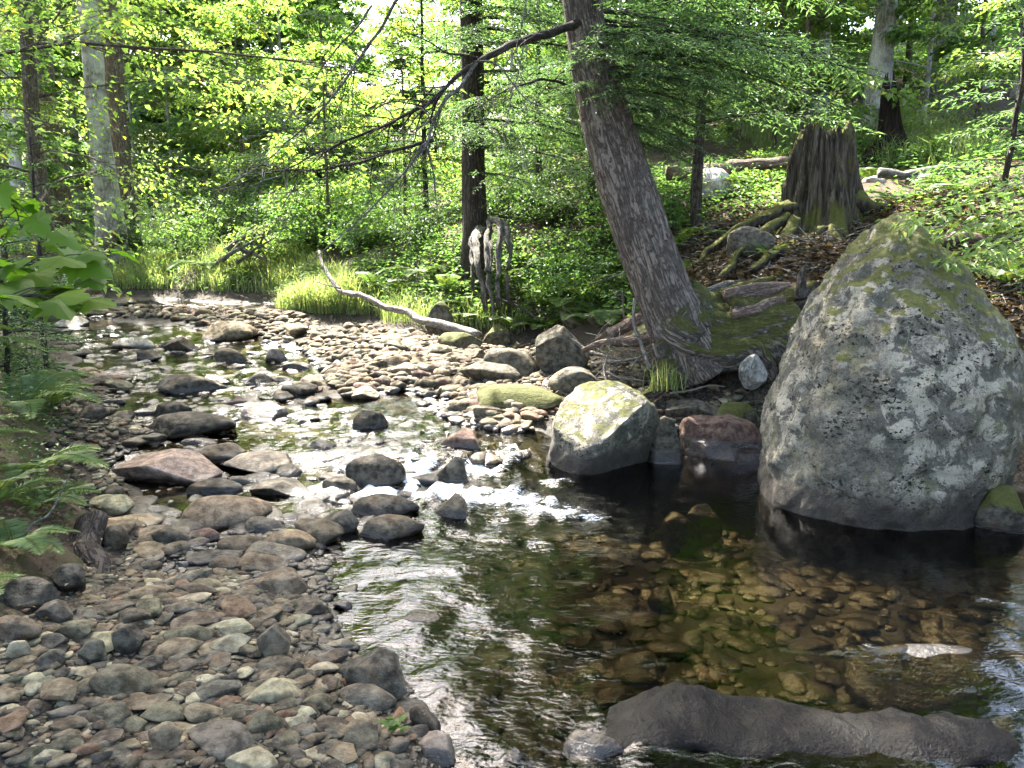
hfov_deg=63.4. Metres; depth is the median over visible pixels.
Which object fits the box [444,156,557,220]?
leafy shrub
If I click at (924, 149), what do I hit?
leafy shrub
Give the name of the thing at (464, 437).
stone
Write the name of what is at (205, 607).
stone
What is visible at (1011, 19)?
ash tree
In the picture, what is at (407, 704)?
stone
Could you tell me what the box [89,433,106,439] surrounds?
stone
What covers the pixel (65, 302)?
maple branch
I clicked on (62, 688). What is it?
stone
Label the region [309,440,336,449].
stone
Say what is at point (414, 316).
fallen pole
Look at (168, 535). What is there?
stone
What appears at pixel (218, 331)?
stone
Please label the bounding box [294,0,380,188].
maple sapling
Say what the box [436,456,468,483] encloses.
stone
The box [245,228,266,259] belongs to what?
brush stick
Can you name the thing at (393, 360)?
stone
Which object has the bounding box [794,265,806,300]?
dead stick
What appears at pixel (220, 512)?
stone
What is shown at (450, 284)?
fern
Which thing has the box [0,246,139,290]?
maple branch
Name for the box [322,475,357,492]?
stone
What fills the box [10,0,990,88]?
sky
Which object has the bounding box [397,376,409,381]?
stone
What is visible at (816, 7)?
maple sapling
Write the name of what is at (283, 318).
stone
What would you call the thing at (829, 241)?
twig litter
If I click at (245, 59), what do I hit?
beech sapling
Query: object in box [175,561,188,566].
stone
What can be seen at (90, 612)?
stone
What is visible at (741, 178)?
fern
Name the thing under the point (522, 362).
stone
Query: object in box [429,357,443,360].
stone
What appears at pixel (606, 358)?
driftwood stick
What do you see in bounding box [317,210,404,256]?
leafy shrub
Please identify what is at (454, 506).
stone
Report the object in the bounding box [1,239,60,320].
hemlock
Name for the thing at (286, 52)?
maple sapling
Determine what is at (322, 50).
beech sapling
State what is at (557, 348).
stone
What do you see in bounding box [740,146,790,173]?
leafy shrub
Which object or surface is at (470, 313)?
fern
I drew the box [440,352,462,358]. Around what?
stone
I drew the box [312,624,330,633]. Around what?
stone
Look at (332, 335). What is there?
stone
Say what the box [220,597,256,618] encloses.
stone
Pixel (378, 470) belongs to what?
stone
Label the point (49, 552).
bank litter
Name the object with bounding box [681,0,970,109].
beech sapling
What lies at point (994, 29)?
birch sapling
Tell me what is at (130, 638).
stone
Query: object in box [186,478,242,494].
stone
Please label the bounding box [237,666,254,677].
stone
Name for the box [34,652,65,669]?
stone
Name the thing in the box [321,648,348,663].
stone
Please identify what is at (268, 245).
leafy shrub
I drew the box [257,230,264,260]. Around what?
brush stick
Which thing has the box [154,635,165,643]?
stone
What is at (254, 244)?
brush stick
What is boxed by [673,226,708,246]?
fern
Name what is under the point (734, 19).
beech sapling
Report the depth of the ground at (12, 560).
8.72 m
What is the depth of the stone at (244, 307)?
11.10 m
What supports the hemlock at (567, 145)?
on the ground at (12, 560)
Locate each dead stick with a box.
[496,297,537,320]
[589,271,624,285]
[707,265,765,291]
[708,239,725,274]
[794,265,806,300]
[863,187,937,213]
[936,232,1004,245]
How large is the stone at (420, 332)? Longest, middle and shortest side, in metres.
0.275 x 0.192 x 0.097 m
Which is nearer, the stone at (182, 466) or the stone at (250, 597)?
the stone at (250, 597)
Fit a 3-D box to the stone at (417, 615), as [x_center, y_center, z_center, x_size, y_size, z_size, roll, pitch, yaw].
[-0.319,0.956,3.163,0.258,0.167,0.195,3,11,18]
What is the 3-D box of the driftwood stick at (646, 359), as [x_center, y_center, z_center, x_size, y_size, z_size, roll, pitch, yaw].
[0.965,-0.383,6.230,0.054,0.510,0.247,-5,12,-25]
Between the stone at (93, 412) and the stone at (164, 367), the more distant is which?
the stone at (164, 367)
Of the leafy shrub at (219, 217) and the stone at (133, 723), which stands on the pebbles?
the stone at (133, 723)
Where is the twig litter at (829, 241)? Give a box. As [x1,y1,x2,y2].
[676,174,1023,351]
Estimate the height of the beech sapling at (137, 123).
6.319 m
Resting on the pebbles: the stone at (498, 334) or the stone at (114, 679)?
the stone at (114, 679)
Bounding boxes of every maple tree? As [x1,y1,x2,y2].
[32,0,76,248]
[97,0,140,249]
[920,0,958,103]
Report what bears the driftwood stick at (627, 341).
on the debris
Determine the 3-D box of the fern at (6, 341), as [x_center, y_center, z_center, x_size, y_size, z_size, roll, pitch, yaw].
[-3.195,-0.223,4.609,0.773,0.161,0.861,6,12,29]
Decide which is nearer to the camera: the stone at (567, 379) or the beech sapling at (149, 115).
the stone at (567, 379)
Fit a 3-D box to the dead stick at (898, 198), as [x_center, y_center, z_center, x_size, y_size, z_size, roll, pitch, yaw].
[3.625,-1.706,7.720,0.686,0.266,0.036,0,11,2]
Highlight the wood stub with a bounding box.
[69,509,116,573]
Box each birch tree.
[0,0,32,239]
[57,5,89,216]
[262,9,280,180]
[860,0,897,135]
[895,15,906,59]
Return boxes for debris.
[588,320,660,387]
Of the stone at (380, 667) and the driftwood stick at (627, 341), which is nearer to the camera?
the stone at (380, 667)
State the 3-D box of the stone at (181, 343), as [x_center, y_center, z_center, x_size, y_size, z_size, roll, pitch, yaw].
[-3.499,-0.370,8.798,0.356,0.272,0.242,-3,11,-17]
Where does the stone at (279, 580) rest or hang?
on the pebbles
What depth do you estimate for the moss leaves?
4.13 m
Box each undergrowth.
[1,0,1020,253]
[6,107,1023,325]
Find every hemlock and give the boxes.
[0,2,25,24]
[0,137,147,366]
[0,157,94,391]
[0,233,56,335]
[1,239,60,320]
[133,0,895,399]
[262,6,374,193]
[348,0,461,212]
[403,0,683,314]
[483,0,607,205]
[486,1,666,221]
[555,0,882,228]
[915,0,1023,186]
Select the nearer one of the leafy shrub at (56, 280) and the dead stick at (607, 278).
the dead stick at (607, 278)
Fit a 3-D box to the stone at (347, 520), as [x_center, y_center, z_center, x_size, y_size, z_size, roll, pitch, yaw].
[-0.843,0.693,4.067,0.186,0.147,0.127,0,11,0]
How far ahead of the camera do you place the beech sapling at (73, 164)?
18.84 m
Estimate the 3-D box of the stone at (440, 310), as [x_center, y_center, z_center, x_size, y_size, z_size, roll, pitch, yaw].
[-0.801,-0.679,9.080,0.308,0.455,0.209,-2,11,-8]
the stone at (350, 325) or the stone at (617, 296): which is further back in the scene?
the stone at (350, 325)
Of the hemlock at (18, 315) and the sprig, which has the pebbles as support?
the sprig
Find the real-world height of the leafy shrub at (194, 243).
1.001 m
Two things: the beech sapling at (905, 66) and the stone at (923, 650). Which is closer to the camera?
the stone at (923, 650)
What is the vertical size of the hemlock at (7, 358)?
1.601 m
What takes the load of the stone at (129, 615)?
on the pebbles
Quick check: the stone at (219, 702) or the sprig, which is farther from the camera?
the stone at (219, 702)
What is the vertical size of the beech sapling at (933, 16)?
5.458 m
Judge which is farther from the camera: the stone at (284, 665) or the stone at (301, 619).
the stone at (301, 619)
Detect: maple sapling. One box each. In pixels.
[0,0,89,259]
[0,0,91,200]
[3,12,170,181]
[22,0,208,164]
[51,0,243,199]
[83,0,250,193]
[124,0,308,192]
[142,0,280,201]
[179,5,356,182]
[214,0,394,188]
[251,0,388,181]
[261,0,359,202]
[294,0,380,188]
[360,25,433,181]
[382,0,503,167]
[407,0,612,163]
[454,2,605,145]
[556,0,742,143]
[628,0,863,120]
[689,0,901,153]
[723,1,802,47]
[801,0,995,83]
[810,0,990,71]
[831,16,874,56]
[883,0,1023,127]
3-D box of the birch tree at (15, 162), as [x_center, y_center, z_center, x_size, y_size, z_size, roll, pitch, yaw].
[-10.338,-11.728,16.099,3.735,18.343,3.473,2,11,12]
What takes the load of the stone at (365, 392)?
on the gravel
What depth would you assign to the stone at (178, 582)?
3.27 m
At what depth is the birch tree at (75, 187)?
20.25 m
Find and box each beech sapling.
[0,0,83,260]
[0,0,87,224]
[0,0,197,217]
[0,8,85,159]
[1,30,136,189]
[52,0,238,219]
[54,0,239,199]
[118,0,255,215]
[118,0,301,190]
[132,0,353,191]
[140,0,341,195]
[148,0,334,219]
[174,0,368,217]
[203,1,364,181]
[209,0,392,195]
[220,39,419,261]
[305,0,461,221]
[308,8,394,175]
[361,0,508,170]
[367,2,460,179]
[399,10,556,168]
[426,0,676,169]
[432,0,596,193]
[529,0,734,138]
[624,1,808,117]
[636,0,818,129]
[678,0,937,146]
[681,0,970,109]
[783,0,958,91]
[784,0,1012,123]
[872,0,1023,138]
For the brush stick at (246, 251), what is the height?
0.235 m
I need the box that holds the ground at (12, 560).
[0,28,1023,767]
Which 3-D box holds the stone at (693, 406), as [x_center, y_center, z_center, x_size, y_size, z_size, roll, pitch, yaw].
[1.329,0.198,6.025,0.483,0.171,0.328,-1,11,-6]
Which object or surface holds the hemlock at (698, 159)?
on the ground at (12, 560)
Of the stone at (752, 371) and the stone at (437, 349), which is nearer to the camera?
the stone at (752, 371)
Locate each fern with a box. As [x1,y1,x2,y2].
[0,335,48,355]
[0,371,93,418]
[0,414,36,436]
[0,443,110,474]
[0,467,70,502]
[0,480,100,509]
[0,518,80,554]
[0,571,24,594]
[10,361,94,382]
[30,370,102,408]
[166,254,234,269]
[213,266,257,277]
[274,275,306,288]
[293,264,335,276]
[337,269,392,291]
[373,263,454,276]
[376,278,411,289]
[422,272,475,292]
[434,292,494,305]
[450,300,510,321]
[464,269,522,288]
[483,316,552,330]
[493,276,564,300]
[502,249,594,265]
[511,316,560,330]
[520,297,592,312]
[540,256,620,272]
[548,306,590,323]
[557,298,631,324]
[562,257,621,269]
[593,270,628,285]
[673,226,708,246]
[682,258,715,273]
[687,176,752,188]
[703,229,726,235]
[743,243,791,255]
[859,167,884,176]
[865,190,926,200]
[888,173,962,184]
[909,176,1000,192]
[935,218,1023,234]
[968,252,1023,286]
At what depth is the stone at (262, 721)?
2.27 m
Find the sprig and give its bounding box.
[377,713,408,733]
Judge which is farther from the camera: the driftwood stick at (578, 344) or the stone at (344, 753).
the driftwood stick at (578, 344)
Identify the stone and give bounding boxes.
[0,576,60,609]
[0,614,41,640]
[0,687,19,701]
[0,710,29,732]
[5,640,32,657]
[19,745,54,766]
[20,672,55,683]
[34,599,73,622]
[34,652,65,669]
[39,633,69,648]
[40,677,78,700]
[43,438,58,447]
[46,704,83,717]
[47,649,65,654]
[48,563,85,592]
[49,715,88,730]
[54,316,89,326]
[54,620,93,639]
[64,409,76,415]
[65,440,86,454]
[71,607,107,618]
[73,665,96,677]
[76,696,87,703]
[77,639,107,663]
[78,593,101,599]
[79,405,109,420]
[83,309,108,316]
[83,402,99,407]
[87,374,111,385]
[87,701,132,728]
[88,494,134,516]
[88,631,113,651]
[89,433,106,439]
[89,663,159,695]
[89,728,123,743]
[102,524,129,549]
[103,398,126,404]
[104,599,136,612]
[105,379,133,391]
[105,407,118,415]
[105,745,131,758]
[108,307,122,310]
[110,410,135,419]
[110,448,222,485]
[111,337,155,348]
[111,623,145,654]
[115,297,136,303]
[116,302,128,305]
[117,608,151,623]
[122,716,148,731]
[127,584,170,598]
[128,693,174,710]
[132,655,164,669]
[134,408,154,414]
[135,598,162,617]
[137,350,161,360]
[140,594,152,598]
[140,701,185,721]
[141,560,162,570]
[141,629,150,638]
[144,578,161,582]
[148,411,235,438]
[148,721,182,750]
[149,298,170,304]
[152,527,190,542]
[154,401,191,418]
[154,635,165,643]
[154,637,203,659]
[157,374,226,393]
[158,365,172,369]
[159,340,170,346]
[163,601,200,613]
[163,625,217,641]
[164,336,199,350]
[169,671,190,684]
[170,609,222,629]
[171,567,211,584]
[172,583,216,593]
[174,580,189,585]
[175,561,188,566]
[175,722,193,734]
[176,592,211,602]
[176,658,200,671]
[180,495,271,530]
[184,702,222,722]
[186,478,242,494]
[188,720,255,760]
[191,534,211,542]
[192,578,221,587]
[194,308,213,315]
[195,673,224,682]
[195,680,240,702]
[196,442,246,463]
[201,605,215,609]
[202,321,257,341]
[206,618,254,635]
[207,652,231,668]
[208,633,250,652]
[211,378,227,382]
[211,695,242,706]
[213,596,236,606]
[214,348,246,361]
[215,304,233,309]
[215,587,230,592]
[219,704,252,719]
[220,451,292,472]
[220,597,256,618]
[222,582,238,585]
[225,396,246,405]
[225,746,277,767]
[229,311,244,317]
[232,589,259,595]
[233,304,255,311]
[233,364,247,368]
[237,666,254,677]
[240,403,288,418]
[242,595,254,599]
[243,373,272,385]
[245,678,300,702]
[246,710,284,733]
[249,477,309,496]
[250,567,307,593]
[251,596,274,606]
[255,605,282,619]
[256,623,290,657]
[256,655,304,676]
[263,529,315,549]
[265,348,286,361]
[267,531,277,536]
[270,702,296,707]
[272,376,295,381]
[275,316,288,321]
[275,604,293,611]
[281,361,311,368]
[285,324,308,335]
[285,716,308,726]
[288,614,312,626]
[293,675,315,686]
[294,518,344,545]
[296,415,319,422]
[296,598,329,613]
[296,705,316,715]
[297,419,308,425]
[301,322,311,326]
[302,693,332,710]
[304,746,327,762]
[309,325,319,329]
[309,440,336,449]
[310,661,338,672]
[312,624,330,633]
[316,715,349,732]
[320,332,343,339]
[320,362,347,373]
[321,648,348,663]
[321,675,338,691]
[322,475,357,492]
[324,367,340,373]
[324,509,358,532]
[326,742,357,764]
[327,379,343,386]
[327,638,354,649]
[330,339,348,345]
[331,354,345,359]
[333,599,351,609]
[334,335,348,339]
[338,647,406,700]
[339,683,396,710]
[342,322,360,327]
[343,718,377,749]
[345,454,405,487]
[350,493,419,515]
[351,382,378,391]
[351,386,380,398]
[352,409,388,428]
[352,712,370,718]
[359,514,423,540]
[361,327,372,333]
[369,371,388,377]
[376,750,396,758]
[380,356,409,366]
[383,386,393,392]
[392,362,420,372]
[392,707,407,723]
[393,697,429,712]
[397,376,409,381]
[403,342,420,348]
[403,609,438,622]
[409,357,428,363]
[409,705,440,730]
[410,330,432,336]
[411,350,429,358]
[417,401,431,406]
[417,730,454,766]
[420,364,435,370]
[425,301,452,334]
[428,345,452,353]
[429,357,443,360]
[432,360,452,367]
[436,376,453,387]
[436,405,455,410]
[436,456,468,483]
[436,493,467,518]
[437,332,482,346]
[439,427,479,448]
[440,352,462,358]
[460,361,522,380]
[462,348,485,358]
[473,405,502,417]
[476,384,562,409]
[483,324,511,346]
[483,348,539,375]
[509,747,523,761]
[520,410,538,420]
[535,325,589,372]
[547,366,597,392]
[560,302,587,329]
[563,730,623,758]
[587,309,618,328]
[610,288,629,306]
[647,416,683,464]
[665,398,718,416]
[702,168,733,199]
[717,401,760,429]
[726,226,775,259]
[738,354,766,390]
[862,175,886,182]
[907,643,971,657]
[974,484,1023,533]
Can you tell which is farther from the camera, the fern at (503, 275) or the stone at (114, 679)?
the fern at (503, 275)
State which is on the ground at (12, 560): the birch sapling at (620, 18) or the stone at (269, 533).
the birch sapling at (620, 18)
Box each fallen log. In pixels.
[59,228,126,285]
[665,156,788,180]
[877,164,995,180]
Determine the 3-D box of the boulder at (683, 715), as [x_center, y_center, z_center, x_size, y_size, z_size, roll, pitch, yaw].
[0.850,1.119,2.481,1.342,0.314,0.386,1,11,5]
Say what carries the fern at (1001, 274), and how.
on the ground at (12, 560)
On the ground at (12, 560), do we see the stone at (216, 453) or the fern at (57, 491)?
the fern at (57, 491)
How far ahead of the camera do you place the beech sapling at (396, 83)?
28.12 m
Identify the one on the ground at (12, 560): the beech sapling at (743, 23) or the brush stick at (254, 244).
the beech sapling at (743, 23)
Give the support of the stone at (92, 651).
on the pebbles
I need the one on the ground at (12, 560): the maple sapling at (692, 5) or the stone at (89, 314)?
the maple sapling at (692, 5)
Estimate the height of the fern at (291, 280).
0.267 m
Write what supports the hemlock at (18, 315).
on the ground at (12, 560)
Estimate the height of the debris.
0.540 m
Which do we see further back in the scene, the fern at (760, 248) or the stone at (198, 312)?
the stone at (198, 312)
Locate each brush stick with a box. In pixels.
[219,235,265,262]
[223,235,249,252]
[231,226,252,255]
[236,238,273,263]
[240,249,270,262]
[241,241,272,250]
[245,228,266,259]
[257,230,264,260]
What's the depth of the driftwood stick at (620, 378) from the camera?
6.19 m
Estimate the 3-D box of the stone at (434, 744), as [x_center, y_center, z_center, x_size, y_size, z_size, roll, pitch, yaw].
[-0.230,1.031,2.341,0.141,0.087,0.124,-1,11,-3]
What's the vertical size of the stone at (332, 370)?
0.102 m
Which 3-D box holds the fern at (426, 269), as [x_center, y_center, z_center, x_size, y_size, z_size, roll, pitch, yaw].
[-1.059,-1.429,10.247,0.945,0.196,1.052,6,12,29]
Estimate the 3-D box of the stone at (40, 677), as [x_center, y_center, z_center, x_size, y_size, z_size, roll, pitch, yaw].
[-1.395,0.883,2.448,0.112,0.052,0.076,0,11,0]
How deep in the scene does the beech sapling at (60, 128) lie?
27.38 m
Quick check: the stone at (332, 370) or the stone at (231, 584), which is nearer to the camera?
the stone at (231, 584)
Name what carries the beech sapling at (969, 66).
on the ground at (12, 560)
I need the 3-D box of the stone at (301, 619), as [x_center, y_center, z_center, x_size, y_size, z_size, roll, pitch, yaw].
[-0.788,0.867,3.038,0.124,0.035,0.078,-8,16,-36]
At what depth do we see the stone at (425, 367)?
7.16 m
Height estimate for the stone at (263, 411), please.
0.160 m
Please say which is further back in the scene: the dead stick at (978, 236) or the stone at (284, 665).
the dead stick at (978, 236)
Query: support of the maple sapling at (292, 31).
on the ground at (12, 560)
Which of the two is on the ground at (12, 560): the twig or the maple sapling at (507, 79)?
the maple sapling at (507, 79)
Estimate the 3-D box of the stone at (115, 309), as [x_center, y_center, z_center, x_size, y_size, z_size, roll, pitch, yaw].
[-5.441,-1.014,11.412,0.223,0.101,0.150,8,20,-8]
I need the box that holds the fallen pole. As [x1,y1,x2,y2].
[317,250,480,338]
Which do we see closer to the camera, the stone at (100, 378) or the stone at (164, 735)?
the stone at (164, 735)
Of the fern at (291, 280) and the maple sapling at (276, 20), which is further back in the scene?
the maple sapling at (276, 20)
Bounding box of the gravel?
[80,299,763,433]
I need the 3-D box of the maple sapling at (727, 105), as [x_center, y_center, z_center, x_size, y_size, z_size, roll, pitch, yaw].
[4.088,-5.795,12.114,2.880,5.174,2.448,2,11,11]
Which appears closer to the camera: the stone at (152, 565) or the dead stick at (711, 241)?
the stone at (152, 565)
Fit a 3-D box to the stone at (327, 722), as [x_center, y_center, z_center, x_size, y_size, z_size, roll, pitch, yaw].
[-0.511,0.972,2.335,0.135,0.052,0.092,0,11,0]
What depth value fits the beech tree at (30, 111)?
11.66 m
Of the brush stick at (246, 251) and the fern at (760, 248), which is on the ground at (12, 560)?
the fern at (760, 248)
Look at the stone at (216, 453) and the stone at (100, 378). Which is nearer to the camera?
the stone at (216, 453)
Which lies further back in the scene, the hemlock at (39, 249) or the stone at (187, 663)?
the hemlock at (39, 249)
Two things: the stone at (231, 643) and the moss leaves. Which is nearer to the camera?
the stone at (231, 643)
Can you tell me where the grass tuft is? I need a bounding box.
[631,359,708,393]
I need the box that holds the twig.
[21,474,69,536]
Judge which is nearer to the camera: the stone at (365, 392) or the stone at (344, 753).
the stone at (344, 753)
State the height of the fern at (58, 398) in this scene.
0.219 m
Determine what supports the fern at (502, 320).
on the ground at (12, 560)
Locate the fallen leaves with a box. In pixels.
[7,129,1023,346]
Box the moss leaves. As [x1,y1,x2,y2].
[0,327,93,531]
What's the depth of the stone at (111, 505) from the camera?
4.14 m
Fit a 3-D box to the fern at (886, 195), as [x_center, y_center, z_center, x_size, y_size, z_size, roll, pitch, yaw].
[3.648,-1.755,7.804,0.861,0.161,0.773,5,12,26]
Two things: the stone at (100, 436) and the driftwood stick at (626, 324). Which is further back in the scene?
the driftwood stick at (626, 324)
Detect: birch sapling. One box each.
[250,0,375,168]
[358,36,408,175]
[426,1,612,153]
[561,0,663,98]
[645,0,768,130]
[815,0,904,114]
[982,0,997,89]
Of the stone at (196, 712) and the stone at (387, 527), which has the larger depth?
the stone at (387, 527)
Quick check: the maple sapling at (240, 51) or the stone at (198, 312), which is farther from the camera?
the maple sapling at (240, 51)
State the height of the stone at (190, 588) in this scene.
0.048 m
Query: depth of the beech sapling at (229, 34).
17.41 m
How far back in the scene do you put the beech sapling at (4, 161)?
18.87 m
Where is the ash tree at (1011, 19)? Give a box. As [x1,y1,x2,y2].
[1001,6,1020,30]
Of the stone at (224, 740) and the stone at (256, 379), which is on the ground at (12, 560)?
the stone at (256, 379)
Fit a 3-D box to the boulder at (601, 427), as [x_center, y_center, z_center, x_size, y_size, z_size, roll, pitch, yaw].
[0.577,0.476,5.343,0.790,1.011,0.657,-9,14,-41]
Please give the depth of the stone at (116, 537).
3.61 m
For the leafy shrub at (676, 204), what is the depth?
8.95 m
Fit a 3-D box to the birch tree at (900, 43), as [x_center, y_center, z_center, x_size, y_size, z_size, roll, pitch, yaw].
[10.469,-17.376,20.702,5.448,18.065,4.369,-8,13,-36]
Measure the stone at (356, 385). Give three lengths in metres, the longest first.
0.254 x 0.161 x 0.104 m
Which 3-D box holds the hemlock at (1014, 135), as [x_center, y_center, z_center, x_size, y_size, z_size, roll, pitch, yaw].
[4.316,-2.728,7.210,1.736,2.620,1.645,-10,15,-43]
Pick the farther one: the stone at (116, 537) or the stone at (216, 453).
the stone at (216, 453)
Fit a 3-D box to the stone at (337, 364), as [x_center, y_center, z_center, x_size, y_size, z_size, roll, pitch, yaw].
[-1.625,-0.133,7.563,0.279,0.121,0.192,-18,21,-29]
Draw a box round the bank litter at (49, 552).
[0,504,102,626]
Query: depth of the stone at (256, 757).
2.12 m
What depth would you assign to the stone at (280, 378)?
7.22 m
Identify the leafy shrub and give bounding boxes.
[0,226,120,329]
[5,258,71,310]
[81,198,216,255]
[125,209,234,259]
[142,171,295,239]
[211,230,323,263]
[256,233,322,263]
[258,183,371,250]
[272,165,413,241]
[317,192,392,255]
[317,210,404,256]
[345,167,461,249]
[355,205,430,243]
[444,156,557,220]
[457,143,600,230]
[510,228,617,299]
[513,167,683,249]
[533,270,632,304]
[590,175,719,236]
[731,163,785,186]
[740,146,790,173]
[805,97,883,156]
[898,123,989,164]
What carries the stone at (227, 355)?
on the submerged stones
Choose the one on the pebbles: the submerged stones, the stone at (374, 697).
the stone at (374, 697)
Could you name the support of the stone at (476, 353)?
on the gravel
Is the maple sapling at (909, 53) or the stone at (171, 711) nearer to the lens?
the stone at (171, 711)
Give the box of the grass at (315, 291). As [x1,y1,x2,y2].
[105,105,1017,334]
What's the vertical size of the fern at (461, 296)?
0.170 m
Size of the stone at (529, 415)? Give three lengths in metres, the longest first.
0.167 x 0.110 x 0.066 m
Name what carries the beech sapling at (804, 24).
on the ground at (12, 560)
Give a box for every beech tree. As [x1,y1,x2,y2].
[0,0,410,300]
[0,0,473,181]
[76,0,128,263]
[805,1,828,113]
[1009,16,1023,100]
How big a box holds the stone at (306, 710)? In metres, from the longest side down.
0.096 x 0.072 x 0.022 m
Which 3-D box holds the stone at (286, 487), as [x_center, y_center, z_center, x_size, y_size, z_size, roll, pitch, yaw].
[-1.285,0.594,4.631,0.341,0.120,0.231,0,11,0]
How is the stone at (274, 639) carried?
on the pebbles
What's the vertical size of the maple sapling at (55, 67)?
12.288 m
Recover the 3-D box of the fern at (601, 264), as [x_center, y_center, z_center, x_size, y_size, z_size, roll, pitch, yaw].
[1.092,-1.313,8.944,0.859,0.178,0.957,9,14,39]
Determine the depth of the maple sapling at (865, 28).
27.18 m
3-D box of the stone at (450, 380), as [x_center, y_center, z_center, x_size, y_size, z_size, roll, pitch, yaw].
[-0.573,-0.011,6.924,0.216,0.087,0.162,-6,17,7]
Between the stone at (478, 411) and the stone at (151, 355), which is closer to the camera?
the stone at (478, 411)
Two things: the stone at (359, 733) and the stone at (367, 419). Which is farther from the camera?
the stone at (367, 419)
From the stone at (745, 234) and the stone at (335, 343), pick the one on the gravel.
the stone at (335, 343)
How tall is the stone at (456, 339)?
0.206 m
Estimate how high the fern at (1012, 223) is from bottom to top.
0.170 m
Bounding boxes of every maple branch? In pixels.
[0,180,81,255]
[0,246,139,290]
[0,278,116,329]
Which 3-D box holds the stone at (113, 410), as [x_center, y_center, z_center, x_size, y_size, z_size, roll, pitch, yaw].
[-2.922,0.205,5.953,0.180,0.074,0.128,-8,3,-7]
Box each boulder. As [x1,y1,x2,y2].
[548,380,659,474]
[605,681,1020,764]
[679,414,762,460]
[757,212,1023,531]
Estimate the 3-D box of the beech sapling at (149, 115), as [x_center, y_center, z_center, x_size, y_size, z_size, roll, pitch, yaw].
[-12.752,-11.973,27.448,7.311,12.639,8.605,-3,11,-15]
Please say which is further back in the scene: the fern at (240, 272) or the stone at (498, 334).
the fern at (240, 272)
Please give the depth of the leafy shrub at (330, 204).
13.95 m
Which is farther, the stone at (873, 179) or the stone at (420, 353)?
the stone at (873, 179)
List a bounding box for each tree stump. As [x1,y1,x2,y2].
[698,120,894,278]
[857,69,916,163]
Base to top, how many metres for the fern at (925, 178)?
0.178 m
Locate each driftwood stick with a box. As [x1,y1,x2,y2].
[572,338,640,364]
[581,332,649,352]
[591,357,637,363]
[603,355,607,379]
[606,312,642,337]
[606,371,645,381]
[622,291,624,316]
[628,351,651,370]
[632,298,650,367]
[669,385,724,394]
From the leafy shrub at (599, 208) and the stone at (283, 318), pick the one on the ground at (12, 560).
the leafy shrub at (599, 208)
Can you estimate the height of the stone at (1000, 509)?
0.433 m
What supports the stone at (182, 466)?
on the ground at (12, 560)
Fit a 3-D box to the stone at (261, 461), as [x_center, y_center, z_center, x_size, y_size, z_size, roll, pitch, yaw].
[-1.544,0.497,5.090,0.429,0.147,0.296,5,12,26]
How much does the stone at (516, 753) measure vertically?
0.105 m
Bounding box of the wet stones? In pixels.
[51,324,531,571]
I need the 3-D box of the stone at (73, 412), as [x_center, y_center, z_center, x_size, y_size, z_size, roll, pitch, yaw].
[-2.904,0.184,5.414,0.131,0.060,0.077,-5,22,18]
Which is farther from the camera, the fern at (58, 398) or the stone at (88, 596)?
the fern at (58, 398)
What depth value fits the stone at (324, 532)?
3.87 m
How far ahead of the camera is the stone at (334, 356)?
7.95 m
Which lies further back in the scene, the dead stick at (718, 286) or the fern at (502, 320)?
the fern at (502, 320)
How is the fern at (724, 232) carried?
on the ground at (12, 560)
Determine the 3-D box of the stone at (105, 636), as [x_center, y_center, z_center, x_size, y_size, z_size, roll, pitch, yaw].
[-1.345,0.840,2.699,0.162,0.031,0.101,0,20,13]
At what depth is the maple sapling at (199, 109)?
26.73 m
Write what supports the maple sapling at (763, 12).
on the ground at (12, 560)
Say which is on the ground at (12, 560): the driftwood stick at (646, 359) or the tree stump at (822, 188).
the tree stump at (822, 188)
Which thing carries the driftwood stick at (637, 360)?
in the debris
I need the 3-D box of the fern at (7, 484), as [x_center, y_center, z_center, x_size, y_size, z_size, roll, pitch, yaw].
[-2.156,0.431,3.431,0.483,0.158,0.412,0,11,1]
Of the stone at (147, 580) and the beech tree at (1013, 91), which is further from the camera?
the beech tree at (1013, 91)
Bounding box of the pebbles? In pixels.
[0,375,448,767]
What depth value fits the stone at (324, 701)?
2.42 m
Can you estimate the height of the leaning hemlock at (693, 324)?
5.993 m
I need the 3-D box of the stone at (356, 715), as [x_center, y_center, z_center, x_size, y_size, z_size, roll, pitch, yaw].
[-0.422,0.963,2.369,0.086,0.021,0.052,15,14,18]
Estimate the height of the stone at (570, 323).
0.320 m
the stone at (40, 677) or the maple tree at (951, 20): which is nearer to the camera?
the stone at (40, 677)
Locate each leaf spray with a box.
[887,175,1023,241]
[923,201,1023,252]
[931,218,1023,274]
[964,241,1023,279]
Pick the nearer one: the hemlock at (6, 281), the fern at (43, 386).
the fern at (43, 386)
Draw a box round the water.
[9,299,1023,767]
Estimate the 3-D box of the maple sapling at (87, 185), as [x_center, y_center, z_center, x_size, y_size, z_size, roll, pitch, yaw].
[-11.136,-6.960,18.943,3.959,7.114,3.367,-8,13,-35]
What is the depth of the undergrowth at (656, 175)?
9.74 m
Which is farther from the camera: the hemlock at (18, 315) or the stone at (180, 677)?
the hemlock at (18, 315)
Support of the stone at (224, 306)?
on the gravel
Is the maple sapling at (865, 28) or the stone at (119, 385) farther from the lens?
the maple sapling at (865, 28)
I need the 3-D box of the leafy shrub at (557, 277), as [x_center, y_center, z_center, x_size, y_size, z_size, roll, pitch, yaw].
[0.719,-1.261,8.983,1.512,0.901,1.851,10,14,42]

